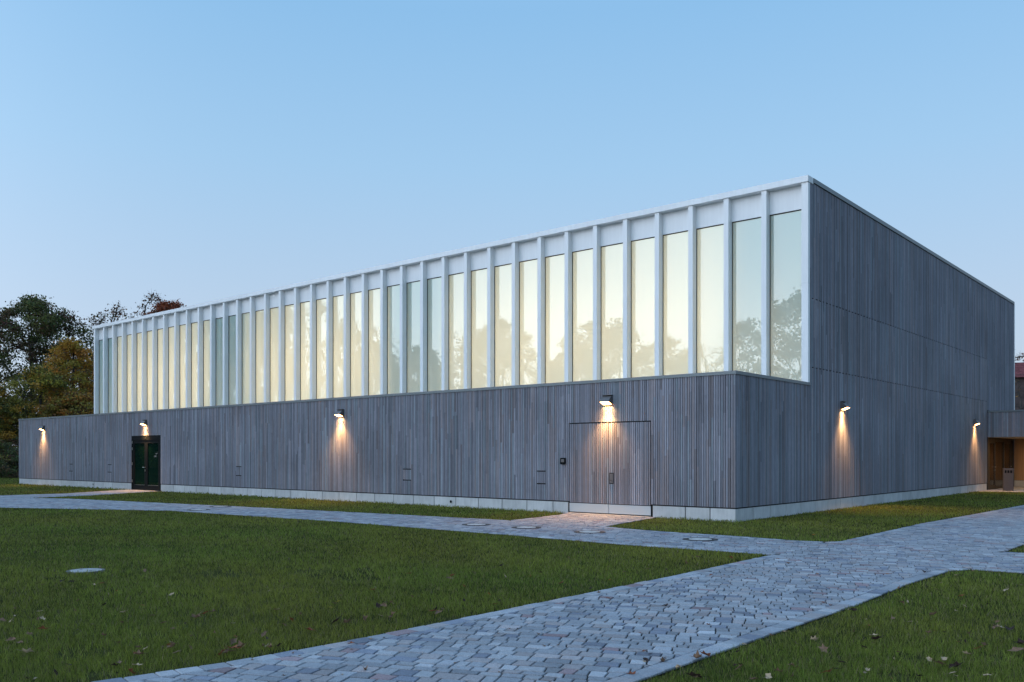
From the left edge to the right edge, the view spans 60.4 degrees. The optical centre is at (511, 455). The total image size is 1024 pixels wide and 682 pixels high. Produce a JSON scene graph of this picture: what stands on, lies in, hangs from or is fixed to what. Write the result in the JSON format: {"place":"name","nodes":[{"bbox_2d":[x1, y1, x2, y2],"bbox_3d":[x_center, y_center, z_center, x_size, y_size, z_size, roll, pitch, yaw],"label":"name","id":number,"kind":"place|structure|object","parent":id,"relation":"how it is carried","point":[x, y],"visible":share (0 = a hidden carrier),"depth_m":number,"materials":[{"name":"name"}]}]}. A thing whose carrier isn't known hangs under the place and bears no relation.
{"place":"outdoors","nodes":[
{"label":"outdoors","id":0,"kind":"place"},
{"bbox_2d":[0,476,1023,681],"bbox_3d":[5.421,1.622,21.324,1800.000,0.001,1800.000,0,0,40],"label":"ground","id":1,"kind":"structure","parent":0,"point":[93,676],"depth_m":10.88,"materials":[{"name":"green plant"}]},
{"bbox_2d":[0,439,18,478],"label":"hedge bush","id":2,"kind":"object","parent":1,"relation":"on","point":[7,468],"visible":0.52,"depth_m":62.42,"materials":[{"name":"green plant"}]},
{"bbox_2d":[0,435,18,475],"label":"hedge bush","id":3,"kind":"object","parent":1,"relation":"on","point":[14,442],"visible":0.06,"depth_m":65.87,"materials":[{"name":"green plant"}]},
{"bbox_2d":[0,379,29,460],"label":"bushy tree","id":4,"kind":"object","parent":1,"relation":"on","point":[5,426],"visible":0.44,"depth_m":68.09,"materials":[{"name":"green plant"}]},
{"bbox_2d":[16,648,33,652],"bbox_3d":[-3.888,1.558,7.028,0.137,0.030,0.061,13,-44,-27],"label":"fallen leaf","id":5,"kind":"object","parent":1,"relation":"on","point":[27,650],"visible":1,"depth_m":7.02,"materials":[{"name":"beige plant"}]},
{"bbox_2d":[0,363,86,455],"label":"bushy tree","id":6,"kind":"object","parent":1,"relation":"on","point":[41,378],"visible":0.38,"depth_m":69.40,"materials":[{"name":"green plant"}]},
{"bbox_2d":[0,293,93,434],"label":"maple tree","id":7,"kind":"object","parent":1,"relation":"on","point":[49,326],"visible":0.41,"depth_m":83.73,"materials":[{"name":"green plant"}]},
{"bbox_2d":[21,387,93,418],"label":"bushy tree","id":8,"kind":"object","parent":1,"relation":"on","point":[72,398],"visible":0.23,"depth_m":68.38,"materials":[{"name":"green plant"}]},
{"bbox_2d":[33,335,93,416],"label":"amber tree","id":9,"kind":"object","parent":1,"relation":"on","point":[68,347],"visible":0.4,"depth_m":73.05,"materials":[{"name":"green plant"}]},
{"bbox_2d":[66,568,104,573],"bbox_3d":[-5.936,1.614,12.245,0.500,0.032,0.500,0,0,40],"label":"manhole cover","id":10,"kind":"object","parent":1,"relation":"on","point":[89,570],"visible":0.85,"depth_m":12.21,"materials":[{"name":"metal"}]},
{"bbox_2d":[74,302,134,388],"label":"sparse tree","id":11,"kind":"object","parent":1,"relation":"on","point":[116,312],"visible":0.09,"depth_m":94.37,"materials":[{"name":"green plant"}]},
{"bbox_2d":[125,290,165,318],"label":"sparse tree","id":12,"kind":"object","parent":1,"relation":"on","point":[151,299],"visible":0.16,"depth_m":92.90,"materials":[{"name":"green plant"}]},
{"bbox_2d":[137,299,186,315],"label":"red tree","id":13,"kind":"object","parent":1,"relation":"on","point":[164,306],"visible":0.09,"depth_m":89.64,"materials":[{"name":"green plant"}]},
{"bbox_2d":[236,640,244,646],"bbox_3d":[-2.225,1.546,7.224,0.130,0.050,0.070,-21,21,11],"label":"fallen leaf","id":14,"kind":"object","parent":1,"relation":"on","point":[240,644],"visible":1,"depth_m":7.24,"materials":[{"name":"beige plant"}]},
{"bbox_2d":[18,175,1014,521],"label":"sports hall","id":15,"kind":"structure","parent":1,"relation":"on","point":[730,349],"depth_m":29.88,"materials":[{"name":"grey wood"}]},
{"bbox_2d":[99,340,102,413],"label":"window","id":16,"kind":"structure","parent":15,"relation":"in","point":[100,341],"depth_m":53.55,"materials":[{"name":"clear glass"}]},
{"bbox_2d":[108,338,111,412],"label":"window","id":17,"kind":"structure","parent":15,"relation":"in","point":[110,339],"depth_m":52.70,"materials":[{"name":"clear glass"}]},
{"bbox_2d":[117,336,121,411],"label":"window","id":18,"kind":"structure","parent":15,"relation":"in","point":[119,339],"depth_m":51.96,"materials":[{"name":"clear glass"}]},
{"bbox_2d":[127,334,131,411],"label":"window","id":19,"kind":"structure","parent":15,"relation":"in","point":[129,337],"depth_m":51.15,"materials":[{"name":"clear glass"}]},
{"bbox_2d":[132,440,145,489],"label":"door leaf","id":20,"kind":"structure","parent":15,"relation":"in","point":[139,446],"depth_m":40.76,"materials":[{"name":"green glass"}]},
{"bbox_2d":[137,332,141,410],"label":"window","id":21,"kind":"structure","parent":15,"relation":"in","point":[139,335],"depth_m":50.37,"materials":[{"name":"clear glass"}]},
{"bbox_2d":[140,420,146,425],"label":"wall lamp","id":22,"kind":"object","parent":15,"relation":"attached to","point":[143,422],"visible":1,"depth_m":40.17,"materials":[{"name":"brown"}]},
{"bbox_2d":[147,330,151,409],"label":"window","id":23,"kind":"structure","parent":15,"relation":"in","point":[149,333],"depth_m":49.63,"materials":[{"name":"clear glass"}]},
{"bbox_2d":[146,440,158,489],"bbox_3d":[-16.269,0.438,39.920,1.251,2.265,0.070,0,0,40],"label":"door leaf","id":24,"kind":"structure","parent":15,"relation":"in","point":[152,446],"depth_m":39.97,"materials":[{"name":"green glass"}]},
{"bbox_2d":[158,328,162,409],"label":"window","id":25,"kind":"structure","parent":15,"relation":"in","point":[160,331],"depth_m":48.82,"materials":[{"name":"clear glass"}]},
{"bbox_2d":[168,326,173,408],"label":"window","id":26,"kind":"structure","parent":15,"relation":"in","point":[170,329],"depth_m":48.04,"materials":[{"name":"clear glass"}]},
{"bbox_2d":[180,324,185,407],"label":"window","id":27,"kind":"structure","parent":15,"relation":"in","point":[182,327],"depth_m":47.21,"materials":[{"name":"clear glass"}]},
{"bbox_2d":[191,322,197,406],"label":"window","id":28,"kind":"structure","parent":15,"relation":"in","point":[194,326],"depth_m":46.48,"materials":[{"name":"clear glass"}]},
{"bbox_2d":[203,320,209,405],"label":"window","id":29,"kind":"structure","parent":15,"relation":"in","point":[206,324],"depth_m":45.72,"materials":[{"name":"clear glass"}]},
{"bbox_2d":[216,317,222,405],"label":"window","id":30,"kind":"structure","parent":15,"relation":"in","point":[219,321],"depth_m":44.91,"materials":[{"name":"clear glass"}]},
{"bbox_2d":[229,315,235,404],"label":"window","id":31,"kind":"structure","parent":15,"relation":"in","point":[232,319],"depth_m":44.13,"materials":[{"name":"clear glass"}]},
{"bbox_2d":[242,312,249,403],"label":"window","id":32,"kind":"structure","parent":15,"relation":"in","point":[245,316],"depth_m":43.33,"materials":[{"name":"clear glass"}]},
{"bbox_2d":[256,310,263,402],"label":"window","id":33,"kind":"structure","parent":15,"relation":"in","point":[259,314],"depth_m":42.54,"materials":[{"name":"clear glass"}]},
{"bbox_2d":[270,307,278,401],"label":"window","id":34,"kind":"structure","parent":15,"relation":"in","point":[274,312],"depth_m":41.79,"materials":[{"name":"clear glass"}]},
{"bbox_2d":[285,304,293,400],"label":"window","id":35,"kind":"structure","parent":15,"relation":"in","point":[289,309],"depth_m":41.02,"materials":[{"name":"clear glass"}]},
{"bbox_2d":[300,301,309,399],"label":"window","id":36,"kind":"structure","parent":15,"relation":"in","point":[304,306],"depth_m":40.22,"materials":[{"name":"clear glass"}]},
{"bbox_2d":[316,298,325,398],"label":"window","id":37,"kind":"structure","parent":15,"relation":"in","point":[320,303],"depth_m":39.45,"materials":[{"name":"clear glass"}]},
{"bbox_2d":[333,295,343,397],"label":"window","id":38,"kind":"structure","parent":15,"relation":"in","point":[338,301],"depth_m":38.67,"materials":[{"name":"clear glass"}]},
{"bbox_2d":[334,409,343,416],"bbox_3d":[-6.107,-1.492,31.030,0.301,0.277,0.198,0,0,40],"label":"wall lamp","id":39,"kind":"object","parent":15,"relation":"attached to","point":[339,412],"visible":1,"depth_m":31.00,"materials":[{"name":"brown"}]},
{"bbox_2d":[350,291,361,396],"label":"window","id":40,"kind":"structure","parent":15,"relation":"in","point":[355,298],"depth_m":37.87,"materials":[{"name":"clear glass"}]},
{"bbox_2d":[368,288,379,394],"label":"window","id":41,"kind":"structure","parent":15,"relation":"in","point":[373,294],"depth_m":37.11,"materials":[{"name":"clear glass"}]},
{"bbox_2d":[387,284,399,393],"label":"window","id":42,"kind":"structure","parent":15,"relation":"in","point":[393,292],"depth_m":36.33,"materials":[{"name":"clear glass"}]},
{"bbox_2d":[407,280,419,392],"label":"window","id":43,"kind":"structure","parent":15,"relation":"in","point":[413,288],"depth_m":35.55,"materials":[{"name":"clear glass"}]},
{"bbox_2d":[427,277,440,390],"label":"window","id":44,"kind":"structure","parent":15,"relation":"in","point":[433,284],"depth_m":34.77,"materials":[{"name":"clear glass"}]},
{"bbox_2d":[449,272,463,389],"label":"window","id":45,"kind":"structure","parent":15,"relation":"in","point":[456,281],"depth_m":33.98,"materials":[{"name":"clear glass"}]},
{"bbox_2d":[471,268,486,387],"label":"window","id":46,"kind":"structure","parent":15,"relation":"in","point":[478,277],"depth_m":33.20,"materials":[{"name":"clear glass"}]},
{"bbox_2d":[494,263,511,386],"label":"window","id":47,"kind":"structure","parent":15,"relation":"in","point":[502,273],"depth_m":32.42,"materials":[{"name":"clear glass"}]},
{"bbox_2d":[519,259,536,384],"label":"window","id":48,"kind":"structure","parent":15,"relation":"in","point":[527,269],"depth_m":31.64,"materials":[{"name":"clear glass"}]},
{"bbox_2d":[545,254,563,382],"bbox_3d":[1.583,-4.539,30.817,1.036,4.955,0.068,0,0,40],"label":"window","id":49,"kind":"structure","parent":15,"relation":"in","point":[554,265],"depth_m":30.88,"materials":[{"name":"clear glass"}]},
{"bbox_2d":[560,458,565,463],"bbox_3d":[1.430,0.160,24.681,0.160,0.180,0.064,0,0,40],"label":"control box","id":50,"kind":"object","parent":15,"relation":"attached to","point":[562,460],"visible":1,"depth_m":24.65,"materials":[{"name":"grey metal"}]},
{"bbox_2d":[572,248,592,381],"bbox_3d":[2.492,-4.539,30.041,1.036,4.955,0.068,0,0,40],"label":"window","id":51,"kind":"structure","parent":15,"relation":"in","point":[582,260],"depth_m":30.09,"materials":[{"name":"clear glass"}]},
{"bbox_2d":[599,394,612,404],"bbox_3d":[2.526,-1.492,23.657,0.301,0.277,0.198,0,0,40],"label":"wall lamp","id":52,"kind":"object","parent":15,"relation":"attached to","point":[606,400],"visible":1,"depth_m":23.63,"materials":[{"name":"brown"}]},
{"bbox_2d":[601,243,622,379],"bbox_3d":[3.401,-4.539,29.264,1.036,4.955,0.068,0,0,40],"label":"window","id":53,"kind":"structure","parent":15,"relation":"in","point":[611,255],"depth_m":29.29,"materials":[{"name":"clear glass"}]},
{"bbox_2d":[631,237,654,377],"bbox_3d":[4.310,-4.539,28.488,1.036,4.955,0.068,0,0,40],"label":"window","id":54,"kind":"structure","parent":15,"relation":"in","point":[642,250],"depth_m":28.51,"materials":[{"name":"clear glass"}]},
{"bbox_2d":[663,230,687,374],"bbox_3d":[5.219,-4.539,27.712,1.036,4.955,0.068,0,0,40],"label":"window","id":55,"kind":"structure","parent":15,"relation":"in","point":[675,245],"depth_m":27.75,"materials":[{"name":"clear glass"}]},
{"bbox_2d":[696,224,723,372],"bbox_3d":[6.128,-4.539,26.935,1.036,4.955,0.068,0,0,40],"label":"window","id":56,"kind":"structure","parent":15,"relation":"in","point":[709,240],"depth_m":26.96,"materials":[{"name":"clear glass"}]},
{"bbox_2d":[732,217,761,373],"bbox_3d":[7.037,-4.539,26.159,1.036,4.955,0.068,0,0,40],"label":"window","id":57,"kind":"structure","parent":15,"relation":"in","point":[746,234],"depth_m":26.19,"materials":[{"name":"clear glass"}]},
{"bbox_2d":[770,209,800,380],"bbox_3d":[7.946,-4.539,25.382,1.036,4.955,0.068,0,0,40],"label":"window","id":58,"kind":"structure","parent":15,"relation":"in","point":[785,228],"depth_m":25.41,"materials":[{"name":"clear glass"}]},
{"bbox_2d":[840,401,849,410],"bbox_3d":[10.100,-1.502,26.639,0.198,0.277,0.301,0,0,40],"label":"wall lamp","id":59,"kind":"object","parent":15,"relation":"attached to","point":[844,405],"visible":1,"depth_m":26.58,"materials":[{"name":"brown"}]},
{"bbox_2d":[687,671,705,678],"bbox_3d":[1.325,1.574,6.296,0.179,0.033,0.095,8,-35,25],"label":"fallen leaf","id":60,"kind":"object","parent":1,"relation":"on","point":[692,674],"visible":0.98,"depth_m":6.29,"materials":[{"name":"brown plant"}]},
{"bbox_2d":[765,673,771,678],"bbox_3d":[1.828,1.582,6.277,0.071,0.017,0.135,-27,4,1],"label":"fallen leaf","id":61,"kind":"object","parent":1,"relation":"on","point":[768,675],"visible":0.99,"depth_m":6.30,"materials":[{"name":"grey plant"}]},
{"bbox_2d":[818,642,827,651],"bbox_3d":[2.545,1.577,7.191,0.075,0.013,0.164,-28,26,-4],"label":"fallen leaf","id":62,"kind":"object","parent":1,"relation":"on","point":[822,647],"visible":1,"depth_m":7.19,"materials":[{"name":"beige plant"}]},
{"bbox_2d":[943,661,961,667],"bbox_3d":[3.314,1.577,6.612,0.159,0.043,0.058,-23,26,24],"label":"fallen leaf","id":63,"kind":"object","parent":1,"relation":"on","point":[956,663],"visible":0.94,"depth_m":6.62,"materials":[{"name":"plant"}]},
{"bbox_2d":[986,410,1023,489],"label":"entrance annex","id":64,"kind":"object","parent":1,"relation":"on","point":[1002,425],"visible":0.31,"depth_m":41.65,"materials":[{"name":"grey wood"}]},
{"bbox_2d":[990,440,994,488],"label":"glazed door","id":65,"kind":"structure","parent":64,"relation":"in","point":[992,442],"depth_m":41.66,"materials":[{"name":"brown metal"}]},
{"bbox_2d":[1004,441,1010,467],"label":"glazed door","id":66,"kind":"structure","parent":64,"relation":"in","point":[1007,444],"depth_m":44.09,"materials":[{"name":"brown metal"}]},
{"bbox_2d":[1006,647,1023,650],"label":"fallen leaf","id":67,"kind":"object","parent":1,"relation":"on","point":[1015,648],"visible":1,"depth_m":7.10,"materials":[{"name":"beige plant"}]},
{"bbox_2d":[1015,362,1023,409],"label":"brick house","id":68,"kind":"structure","parent":1,"relation":"on","point":[1019,371],"depth_m":86.87,"materials":[{"name":"brick"}]},
{"bbox_2d":[1015,353,1023,360],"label":"sparse tree","id":69,"kind":"object","parent":1,"relation":"on","point":[1018,358],"visible":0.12,"depth_m":90.56,"materials":[{"name":"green plant"}]},
{"bbox_2d":[1015,379,1023,409],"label":"sparse tree","id":70,"kind":"object","parent":1,"relation":"on","point":[1020,407],"visible":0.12,"depth_m":75.60,"materials":[{"name":"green plant"}]},
{"bbox_2d":[0,0,1023,447],"label":"sky","id":71,"kind":"structure","parent":0,"point":[192,152],"materials":[{"name":"blue"}]},
{"bbox_2d":[0,487,1023,681],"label":"path","id":72,"kind":"structure","parent":0,"point":[700,610],"depth_m":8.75,"materials":[{"name":"grey stone"}]},
{"bbox_2d":[188,509,209,510],"bbox_3d":[-9.187,1.604,25.777,0.660,0.034,0.660,0,0,40],"label":"manhole cover","id":73,"kind":"object","parent":72,"relation":"on","point":[197,509],"visible":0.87,"depth_m":25.81,"materials":[{"name":"metal"}]},
{"bbox_2d":[462,523,490,525],"bbox_3d":[-0.824,1.604,20.279,0.660,0.034,0.660,0,0,40],"label":"manhole cover","id":74,"kind":"object","parent":72,"relation":"on","point":[476,524],"visible":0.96,"depth_m":20.21,"materials":[{"name":"metal"}]},
{"bbox_2d":[511,526,540,528],"bbox_3d":[0.318,1.604,19.475,0.660,0.034,0.660,0,0,40],"label":"manhole cover","id":75,"kind":"object","parent":72,"relation":"on","point":[526,527],"visible":0.92,"depth_m":19.37,"materials":[{"name":"metal"}]},
{"bbox_2d":[574,530,605,533],"bbox_3d":[1.621,1.604,18.323,0.660,0.034,0.660,0,0,40],"label":"manhole cover","id":76,"kind":"object","parent":72,"relation":"on","point":[589,531],"visible":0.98,"depth_m":18.35,"materials":[{"name":"metal"}]},
{"bbox_2d":[689,650,702,657],"bbox_3d":[1.446,1.558,6.887,0.058,0.064,0.152,27,-23,-31],"label":"fallen leaf","id":77,"kind":"object","parent":72,"relation":"on","point":[697,655],"visible":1,"depth_m":6.86,"materials":[{"name":"beige plant"}]},
{"bbox_2d":[683,537,717,540],"bbox_3d":[3.578,1.604,16.718,0.660,0.034,0.660,0,0,40],"label":"manhole cover","id":78,"kind":"object","parent":72,"relation":"on","point":[700,539],"visible":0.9,"depth_m":16.63,"materials":[{"name":"metal"}]},
{"bbox_2d":[1003,468,1013,490],"bbox_3d":[22.270,1.105,39.482,0.400,1.070,0.180,0,0,18],"label":"entrance post","id":79,"kind":"object","parent":72,"relation":"on","point":[1008,479],"visible":0.94,"depth_m":39.40,"materials":[{"name":"metal"}]}
]}

